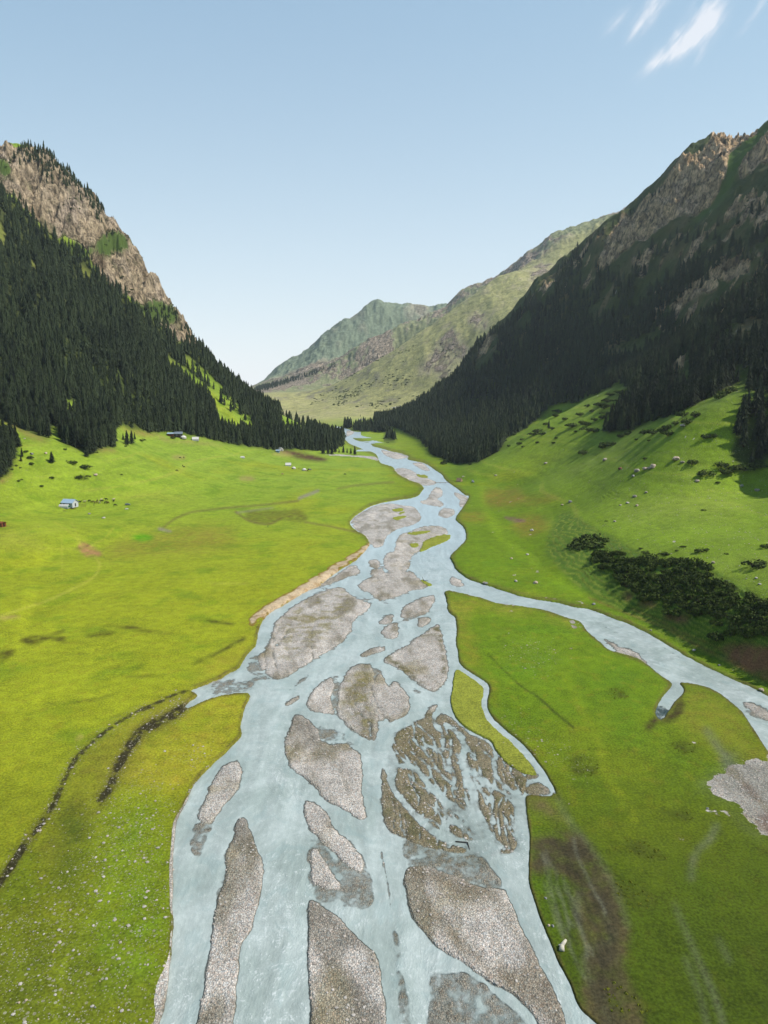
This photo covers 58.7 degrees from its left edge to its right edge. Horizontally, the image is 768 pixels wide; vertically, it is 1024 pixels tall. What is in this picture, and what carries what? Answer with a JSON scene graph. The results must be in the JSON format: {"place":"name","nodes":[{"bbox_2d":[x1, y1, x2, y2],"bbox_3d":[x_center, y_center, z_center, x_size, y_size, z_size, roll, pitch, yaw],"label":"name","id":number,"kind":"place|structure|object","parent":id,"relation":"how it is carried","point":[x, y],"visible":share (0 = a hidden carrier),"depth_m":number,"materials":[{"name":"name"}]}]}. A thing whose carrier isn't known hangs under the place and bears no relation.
{"place":"outdoors","nodes":[
{"label":"outdoors","id":0,"kind":"place"},
{"bbox_2d":[0,140,238,418],"bbox_3d":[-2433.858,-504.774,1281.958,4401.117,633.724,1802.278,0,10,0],"label":"mountain","id":1,"kind":"structure","parent":0,"point":[83,225],"depth_m":1094.27,"materials":[{"name":"grey stone"}]},
{"bbox_2d":[1,397,8,420],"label":"spruce tree","id":2,"kind":"object","parent":1,"relation":"on","point":[5,412],"visible":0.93,"depth_m":706.30,"materials":[{"name":"green plant"}]},
{"bbox_2d":[31,378,35,400],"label":"spruce tree","id":3,"kind":"object","parent":1,"relation":"on","point":[33,387],"visible":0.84,"depth_m":772.68,"materials":[{"name":"green plant"}]},
{"bbox_2d":[65,373,73,395],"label":"spruce tree","id":4,"kind":"object","parent":1,"relation":"on","point":[69,380],"visible":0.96,"depth_m":835.12,"materials":[{"name":"green plant"}]},
{"bbox_2d":[4,153,173,320],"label":"mountain scrub","id":5,"kind":"object","parent":1,"relation":"on","point":[99,240],"visible":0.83,"depth_m":1119.16,"materials":[{"name":"green plant"}]},
{"bbox_2d":[0,139,383,463],"bbox_3d":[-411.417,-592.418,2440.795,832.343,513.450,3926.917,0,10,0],"label":"spruce forest","id":6,"kind":"object","parent":1,"relation":"on","point":[127,346],"visible":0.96,"depth_m":976.73,"materials":[{"name":"green plant"}]},
{"bbox_2d":[0,392,767,1023],"bbox_3d":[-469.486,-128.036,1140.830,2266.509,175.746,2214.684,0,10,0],"label":"ground","id":7,"kind":"structure","parent":0,"point":[166,586],"depth_m":235.71,"materials":[{"name":"green plant"}]},
{"bbox_2d":[0,441,9,472],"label":"spruce tree","id":8,"kind":"object","parent":7,"relation":"on","point":[4,460],"visible":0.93,"depth_m":602.28,"materials":[{"name":"green plant"}]},
{"bbox_2d":[2,422,10,445],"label":"spruce tree","id":9,"kind":"object","parent":7,"relation":"on","point":[5,437],"visible":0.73,"depth_m":629.77,"materials":[{"name":"green plant"}]},
{"bbox_2d":[5,442,13,466],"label":"spruce tree","id":10,"kind":"object","parent":7,"relation":"on","point":[9,457],"visible":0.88,"depth_m":613.79,"materials":[{"name":"green plant"}]},
{"bbox_2d":[7,413,13,438],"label":"spruce tree","id":11,"kind":"object","parent":7,"relation":"on","point":[10,427],"visible":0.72,"depth_m":649.53,"materials":[{"name":"green plant"}]},
{"bbox_2d":[14,432,22,445],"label":"spruce tree","id":12,"kind":"object","parent":7,"relation":"on","point":[18,441],"visible":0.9,"depth_m":646.56,"materials":[{"name":"green plant"}]},
{"bbox_2d":[44,413,52,437],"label":"spruce tree","id":13,"kind":"object","parent":7,"relation":"on","point":[48,430],"visible":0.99,"depth_m":696.70,"materials":[{"name":"green plant"}]},
{"bbox_2d":[47,399,55,422],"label":"spruce tree","id":14,"kind":"object","parent":7,"relation":"on","point":[51,413],"visible":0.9,"depth_m":751.80,"materials":[{"name":"green plant"}]},
{"bbox_2d":[58,414,64,437],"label":"spruce tree","id":15,"kind":"object","parent":7,"relation":"on","point":[61,421],"visible":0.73,"depth_m":715.47,"materials":[{"name":"green plant"}]},
{"bbox_2d":[60,499,78,507],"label":"house","id":16,"kind":"structure","parent":7,"relation":"on","point":[72,503],"depth_m":600.44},
{"bbox_2d":[68,418,73,443],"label":"spruce tree","id":17,"kind":"object","parent":7,"relation":"on","point":[70,427],"visible":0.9,"depth_m":694.79,"materials":[{"name":"green plant"}]},
{"bbox_2d":[70,419,81,447],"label":"spruce tree","id":18,"kind":"object","parent":7,"relation":"on","point":[75,436],"visible":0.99,"depth_m":692.97,"materials":[{"name":"green plant"}]},
{"bbox_2d":[81,426,95,452],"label":"spruce tree","id":19,"kind":"object","parent":7,"relation":"on","point":[85,434],"visible":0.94,"depth_m":689.38,"materials":[{"name":"green plant"}]},
{"bbox_2d":[84,430,94,453],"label":"spruce tree","id":20,"kind":"object","parent":7,"relation":"on","point":[89,444],"visible":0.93,"depth_m":689.37,"materials":[{"name":"green plant"}]},
{"bbox_2d":[90,429,99,450],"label":"spruce tree","id":21,"kind":"object","parent":7,"relation":"on","point":[93,441],"visible":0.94,"depth_m":695.56,"materials":[{"name":"green plant"}]},
{"bbox_2d":[124,430,130,444],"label":"spruce tree","id":22,"kind":"object","parent":7,"relation":"on","point":[127,441],"visible":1,"depth_m":796.55,"materials":[{"name":"green plant"}]},
{"bbox_2d":[0,383,766,1023],"bbox_3d":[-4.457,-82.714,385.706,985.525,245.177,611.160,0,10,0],"label":"field stones","id":23,"kind":"object","parent":7,"relation":"on","point":[174,811],"visible":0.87,"depth_m":159.85,"materials":[{"name":"grey stone"}]},
{"bbox_2d":[152,572,767,1023],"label":"cobbles","id":24,"kind":"object","parent":7,"relation":"on","point":[412,836],"visible":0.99,"depth_m":175.66,"materials":[{"name":"grey stone"}]},
{"bbox_2d":[558,939,566,951],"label":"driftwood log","id":25,"kind":"object","parent":7,"relation":"on","point":[561,945],"visible":1,"depth_m":135.91,"materials":[{"name":"wood"}]},
{"bbox_2d":[369,181,767,466],"bbox_3d":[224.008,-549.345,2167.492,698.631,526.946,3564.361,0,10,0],"label":"spruce forest","id":26,"kind":"object","parent":7,"relation":"on","point":[449,430],"visible":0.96,"depth_m":1206.12,"materials":[{"name":"green plant"}]},
{"bbox_2d":[605,409,612,431],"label":"spruce tree","id":27,"kind":"object","parent":7,"relation":"on","point":[609,425],"visible":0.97,"depth_m":731.23,"materials":[{"name":"green plant"}]},
{"bbox_2d":[610,407,617,430],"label":"spruce tree","id":28,"kind":"object","parent":7,"relation":"on","point":[614,422],"visible":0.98,"depth_m":725.42,"materials":[{"name":"green plant"}]},
{"bbox_2d":[616,574,629,580],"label":"shrub","id":29,"kind":"object","parent":7,"relation":"on","point":[620,577],"visible":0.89,"depth_m":361.16,"materials":[{"name":"green plant"}]},
{"bbox_2d":[620,579,633,586],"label":"shrub","id":30,"kind":"object","parent":7,"relation":"on","point":[623,583],"visible":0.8,"depth_m":354.79,"materials":[{"name":"green plant"}]},
{"bbox_2d":[623,404,633,429],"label":"spruce tree","id":31,"kind":"object","parent":7,"relation":"on","point":[628,419],"visible":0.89,"depth_m":690.40,"materials":[{"name":"green plant"}]},
{"bbox_2d":[567,688,694,1013],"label":"dock leaves","id":32,"kind":"object","parent":7,"relation":"on","point":[621,987],"visible":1,"depth_m":153.94,"materials":[{"name":"green plant"}]},
{"bbox_2d":[645,553,658,559],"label":"shrub","id":33,"kind":"object","parent":7,"relation":"on","point":[650,556],"visible":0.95,"depth_m":366.44,"materials":[{"name":"green plant"}]},
{"bbox_2d":[647,572,660,579],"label":"shrub","id":34,"kind":"object","parent":7,"relation":"on","point":[651,576],"visible":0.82,"depth_m":346.00,"materials":[{"name":"green plant"}]},
{"bbox_2d":[648,584,661,591],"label":"shrub","id":35,"kind":"object","parent":7,"relation":"on","point":[653,588],"visible":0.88,"depth_m":336.28,"materials":[{"name":"green plant"}]},
{"bbox_2d":[649,590,664,599],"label":"shrub","id":36,"kind":"object","parent":7,"relation":"on","point":[654,595],"visible":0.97,"depth_m":331.09,"materials":[{"name":"green plant"}]},
{"bbox_2d":[652,576,662,583],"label":"shrub","id":37,"kind":"object","parent":7,"relation":"on","point":[655,580],"visible":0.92,"depth_m":342.46,"materials":[{"name":"green plant"}]},
{"bbox_2d":[659,559,671,566],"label":"shrub","id":38,"kind":"object","parent":7,"relation":"on","point":[662,563],"visible":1,"depth_m":352.37,"materials":[{"name":"green plant"}]},
{"bbox_2d":[658,557,673,564],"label":"shrub","id":39,"kind":"object","parent":7,"relation":"on","point":[661,560],"visible":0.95,"depth_m":354.11,"materials":[{"name":"green plant"}]},
{"bbox_2d":[664,390,672,414],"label":"spruce tree","id":40,"kind":"object","parent":7,"relation":"on","point":[670,400],"visible":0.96,"depth_m":629.34,"materials":[{"name":"green plant"}]},
{"bbox_2d":[669,608,681,616],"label":"shrub","id":41,"kind":"object","parent":7,"relation":"on","point":[675,612],"visible":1,"depth_m":312.50,"materials":[{"name":"green plant"}]},
{"bbox_2d":[671,565,686,573],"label":"shrub","id":42,"kind":"object","parent":7,"relation":"on","point":[678,569],"visible":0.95,"depth_m":340.56,"materials":[{"name":"green plant"}]},
{"bbox_2d":[683,378,690,407],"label":"spruce tree","id":43,"kind":"object","parent":7,"relation":"on","point":[686,394],"visible":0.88,"depth_m":606.56,"materials":[{"name":"green plant"}]},
{"bbox_2d":[682,562,696,569],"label":"shrub","id":44,"kind":"object","parent":7,"relation":"on","point":[689,567],"visible":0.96,"depth_m":338.93,"materials":[{"name":"green plant"}]},
{"bbox_2d":[686,379,697,406],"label":"spruce tree","id":45,"kind":"object","parent":7,"relation":"on","point":[691,399],"visible":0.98,"depth_m":600.04,"materials":[{"name":"green plant"}]},
{"bbox_2d":[685,557,699,565],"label":"shrub","id":46,"kind":"object","parent":7,"relation":"on","point":[689,560],"visible":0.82,"depth_m":341.94,"materials":[{"name":"green plant"}]},
{"bbox_2d":[684,592,701,599],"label":"shrub","id":47,"kind":"object","parent":7,"relation":"on","point":[687,596],"visible":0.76,"depth_m":317.17,"materials":[{"name":"green plant"}]},
{"bbox_2d":[689,597,704,609],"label":"shrub","id":48,"kind":"object","parent":7,"relation":"on","point":[692,604],"visible":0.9,"depth_m":307.19,"materials":[{"name":"green plant"}]},
{"bbox_2d":[691,558,705,566],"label":"shrub","id":49,"kind":"object","parent":7,"relation":"on","point":[700,561],"visible":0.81,"depth_m":338.23,"materials":[{"name":"green plant"}]},
{"bbox_2d":[691,605,707,614],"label":"shrub","id":50,"kind":"object","parent":7,"relation":"on","point":[698,609],"visible":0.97,"depth_m":302.49,"materials":[{"name":"green plant"}]},
{"bbox_2d":[695,578,706,586],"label":"shrub","id":51,"kind":"object","parent":7,"relation":"on","point":[700,582],"visible":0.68,"depth_m":319.69,"materials":[{"name":"green plant"}]},
{"bbox_2d":[699,562,713,570],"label":"shrub","id":52,"kind":"object","parent":7,"relation":"on","point":[709,566],"visible":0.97,"depth_m":331.26,"materials":[{"name":"green plant"}]},
{"bbox_2d":[697,469,716,475],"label":"shrub","id":53,"kind":"object","parent":7,"relation":"on","point":[702,472],"visible":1,"depth_m":494.39,"materials":[{"name":"green plant"}]},
{"bbox_2d":[705,574,719,584],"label":"shrub","id":54,"kind":"object","parent":7,"relation":"on","point":[708,580],"visible":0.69,"depth_m":317.34,"materials":[{"name":"green plant"}]},
{"bbox_2d":[706,631,723,640],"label":"shrub","id":55,"kind":"object","parent":7,"relation":"on","point":[715,637],"visible":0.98,"depth_m":284.11,"materials":[{"name":"green plant"}]},
{"bbox_2d":[708,618,723,625],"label":"shrub","id":56,"kind":"object","parent":7,"relation":"on","point":[710,622],"visible":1,"depth_m":290.37,"materials":[{"name":"green plant"}]},
{"bbox_2d":[712,578,728,587],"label":"shrub","id":57,"kind":"object","parent":7,"relation":"on","point":[719,583],"visible":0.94,"depth_m":312.81,"materials":[{"name":"green plant"}]},
{"bbox_2d":[713,461,728,467],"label":"shrub","id":58,"kind":"object","parent":7,"relation":"on","point":[720,464],"visible":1,"depth_m":496.97,"materials":[{"name":"green plant"}]},
{"bbox_2d":[718,466,733,473],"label":"shrub","id":59,"kind":"object","parent":7,"relation":"on","point":[727,470],"visible":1,"depth_m":493.08,"materials":[{"name":"green plant"}]},
{"bbox_2d":[718,590,733,595],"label":"shrub","id":60,"kind":"object","parent":7,"relation":"on","point":[722,592],"visible":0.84,"depth_m":304.76,"materials":[{"name":"green plant"}]},
{"bbox_2d":[721,583,735,591],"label":"shrub","id":61,"kind":"object","parent":7,"relation":"on","point":[728,586],"visible":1,"depth_m":306.21,"materials":[{"name":"green plant"}]},
{"bbox_2d":[727,593,741,600],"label":"shrub","id":62,"kind":"object","parent":7,"relation":"on","point":[731,596],"visible":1,"depth_m":297.92,"materials":[{"name":"green plant"}]},
{"bbox_2d":[725,614,744,625],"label":"shrub","id":63,"kind":"object","parent":7,"relation":"on","point":[735,620],"visible":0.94,"depth_m":283.46,"materials":[{"name":"green plant"}]},
{"bbox_2d":[728,462,741,469],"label":"shrub","id":64,"kind":"object","parent":7,"relation":"on","point":[733,467],"visible":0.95,"depth_m":494.28,"materials":[{"name":"green plant"}]},
{"bbox_2d":[733,407,741,434],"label":"spruce tree","id":65,"kind":"object","parent":7,"relation":"on","point":[737,428],"visible":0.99,"depth_m":510.31,"materials":[{"name":"green plant"}]},
{"bbox_2d":[736,612,745,620],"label":"shrub","id":66,"kind":"object","parent":7,"relation":"on","point":[741,616],"visible":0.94,"depth_m":282.97,"materials":[{"name":"green plant"}]},
{"bbox_2d":[737,416,750,446],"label":"spruce tree","id":67,"kind":"object","parent":7,"relation":"on","point":[744,436],"visible":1,"depth_m":504.99,"materials":[{"name":"green plant"}]},
{"bbox_2d":[739,394,750,428],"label":"spruce tree","id":68,"kind":"object","parent":7,"relation":"on","point":[744,411],"visible":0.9,"depth_m":510.36,"materials":[{"name":"green plant"}]},
{"bbox_2d":[737,464,755,470],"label":"shrub","id":69,"kind":"object","parent":7,"relation":"on","point":[746,468],"visible":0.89,"depth_m":495.55,"materials":[{"name":"green plant"}]},
{"bbox_2d":[737,628,755,638],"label":"shrub","id":70,"kind":"object","parent":7,"relation":"on","point":[742,633],"visible":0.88,"depth_m":274.22,"materials":[{"name":"green plant"}]},
{"bbox_2d":[739,602,755,612],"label":"shrub","id":71,"kind":"object","parent":7,"relation":"on","point":[745,606],"visible":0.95,"depth_m":284.28,"materials":[{"name":"green plant"}]},
{"bbox_2d":[746,391,751,417],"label":"spruce tree","id":72,"kind":"object","parent":7,"relation":"on","point":[749,404],"visible":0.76,"depth_m":515.14,"materials":[{"name":"green plant"}]},
{"bbox_2d":[742,594,757,603],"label":"shrub","id":73,"kind":"object","parent":7,"relation":"on","point":[745,600],"visible":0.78,"depth_m":289.67,"materials":[{"name":"green plant"}]},
{"bbox_2d":[744,615,756,623],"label":"shrub","id":74,"kind":"object","parent":7,"relation":"on","point":[749,619],"visible":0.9,"depth_m":278.82,"materials":[{"name":"green plant"}]},
{"bbox_2d":[744,591,757,598],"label":"shrub","id":75,"kind":"object","parent":7,"relation":"on","point":[747,595],"visible":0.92,"depth_m":292.14,"materials":[{"name":"green plant"}]},
{"bbox_2d":[744,623,762,633],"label":"shrub","id":76,"kind":"object","parent":7,"relation":"on","point":[755,629],"visible":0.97,"depth_m":272.83,"materials":[{"name":"green plant"}]},
{"bbox_2d":[741,558,766,568],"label":"shrub","id":77,"kind":"object","parent":7,"relation":"on","point":[762,563],"visible":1,"depth_m":316.82,"materials":[{"name":"green plant"}]},
{"bbox_2d":[746,610,763,618],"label":"shrub","id":78,"kind":"object","parent":7,"relation":"on","point":[752,613],"visible":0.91,"depth_m":279.18,"materials":[{"name":"green plant"}]},
{"bbox_2d":[750,381,761,415],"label":"spruce tree","id":79,"kind":"object","parent":7,"relation":"on","point":[757,397],"visible":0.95,"depth_m":514.34,"materials":[{"name":"green plant"}]},
{"bbox_2d":[747,461,767,468],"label":"shrub","id":80,"kind":"object","parent":7,"relation":"on","point":[758,465],"visible":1,"depth_m":494.38,"materials":[{"name":"green plant"}]},
{"bbox_2d":[754,396,765,424],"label":"spruce tree","id":81,"kind":"object","parent":7,"relation":"on","point":[761,404],"visible":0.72,"depth_m":509.18,"materials":[{"name":"green plant"}]},
{"bbox_2d":[753,597,767,606],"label":"shrub","id":82,"kind":"object","parent":7,"relation":"on","point":[758,600],"visible":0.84,"depth_m":282.89,"materials":[{"name":"green plant"}]},
{"bbox_2d":[754,614,766,624],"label":"shrub","id":83,"kind":"object","parent":7,"relation":"on","point":[759,621],"visible":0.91,"depth_m":273.58,"materials":[{"name":"green plant"}]},
{"bbox_2d":[0,0,767,385],"label":"sky","id":84,"kind":"structure","parent":0,"point":[282,169],"materials":[{"name":"blue"}]},
{"bbox_2d":[250,207,625,421],"bbox_3d":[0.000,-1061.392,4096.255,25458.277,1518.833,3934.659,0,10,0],"label":"hills","id":85,"kind":"structure","parent":0,"point":[462,319],"depth_m":3114.37,"materials":[{"name":"green plant"}]},
{"bbox_2d":[310,343,456,406],"bbox_3d":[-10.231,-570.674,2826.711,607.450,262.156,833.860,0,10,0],"label":"hill scrub","id":86,"kind":"object","parent":85,"relation":"on","point":[372,382],"visible":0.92,"depth_m":2821.30,"materials":[{"name":"green plant"}]},
{"bbox_2d":[160,427,767,1023],"bbox_3d":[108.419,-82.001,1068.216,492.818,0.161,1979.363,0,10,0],"label":"river","id":87,"kind":"structure","parent":0,"point":[270,797],"depth_m":177.74,"materials":[{"name":"liquid"}]},
{"bbox_2d":[462,120,767,402],"bbox_3d":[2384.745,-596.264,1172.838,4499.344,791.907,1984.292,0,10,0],"label":"mountain","id":88,"kind":"structure","parent":0,"point":[710,174],"depth_m":1219.07,"materials":[{"name":"grey stone"}]},
{"bbox_2d":[383,170,767,550],"bbox_3d":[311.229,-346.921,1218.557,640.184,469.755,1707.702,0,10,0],"label":"mountain scrub","id":89,"kind":"object","parent":88,"relation":"on","point":[583,543],"visible":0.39,"depth_m":451.63,"materials":[{"name":"green plant"}]},
{"bbox_2d":[698,369,706,400],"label":"spruce tree","id":90,"kind":"object","parent":88,"relation":"on","point":[702,388],"visible":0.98,"depth_m":608.63,"materials":[{"name":"green plant"}]},
{"bbox_2d":[705,367,718,395],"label":"spruce tree","id":91,"kind":"object","parent":88,"relation":"on","point":[713,386],"visible":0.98,"depth_m":606.98,"materials":[{"name":"green plant"}]},
{"bbox_2d":[716,361,724,390],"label":"spruce tree","id":92,"kind":"object","parent":88,"relation":"on","point":[719,382],"visible":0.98,"depth_m":609.38,"materials":[{"name":"green plant"}]},
{"bbox_2d":[714,393,727,398],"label":"shrub","id":93,"kind":"object","parent":88,"relation":"on","point":[720,395],"visible":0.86,"depth_m":566.14,"materials":[{"name":"green plant"}]},
{"bbox_2d":[717,389,733,394],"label":"shrub","id":94,"kind":"object","parent":88,"relation":"on","point":[725,392],"visible":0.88,"depth_m":576.14,"materials":[{"name":"green plant"}]},
{"bbox_2d":[723,360,730,386],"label":"spruce tree","id":95,"kind":"object","parent":88,"relation":"on","point":[726,382],"visible":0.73,"depth_m":617.71,"materials":[{"name":"green plant"}]},
{"bbox_2d":[728,354,737,383],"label":"spruce tree","id":96,"kind":"object","parent":88,"relation":"on","point":[732,366],"visible":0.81,"depth_m":636.92,"materials":[{"name":"green plant"}]},
{"bbox_2d":[735,327,739,352],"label":"spruce tree","id":97,"kind":"object","parent":88,"relation":"on","point":[737,337],"visible":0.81,"depth_m":686.60,"materials":[{"name":"green plant"}]},
{"bbox_2d":[739,280,745,299],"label":"spruce tree","id":98,"kind":"object","parent":88,"relation":"on","point":[742,289],"visible":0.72,"depth_m":782.04,"materials":[{"name":"green plant"}]},
{"bbox_2d":[742,331,749,358],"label":"spruce tree","id":99,"kind":"object","parent":88,"relation":"on","point":[746,344],"visible":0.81,"depth_m":660.64,"materials":[{"name":"green plant"}]},
{"bbox_2d":[743,364,752,390],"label":"spruce tree","id":100,"kind":"object","parent":88,"relation":"on","point":[749,379],"visible":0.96,"depth_m":542.70,"materials":[{"name":"green plant"}]},
{"bbox_2d":[751,360,757,386],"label":"spruce tree","id":101,"kind":"object","parent":88,"relation":"on","point":[754,371],"visible":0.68,"depth_m":549.18,"materials":[{"name":"green plant"}]},
{"bbox_2d":[751,319,758,338],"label":"spruce tree","id":102,"kind":"object","parent":88,"relation":"on","point":[755,328],"visible":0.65,"depth_m":670.70,"materials":[{"name":"green plant"}]},
{"bbox_2d":[756,352,767,383],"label":"spruce tree","id":103,"kind":"object","parent":88,"relation":"on","point":[763,365],"visible":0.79,"depth_m":545.05,"materials":[{"name":"green plant"}]},
{"bbox_2d":[758,313,766,335],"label":"spruce tree","id":104,"kind":"object","parent":88,"relation":"on","point":[763,320],"visible":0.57,"depth_m":667.43,"materials":[{"name":"green plant"}]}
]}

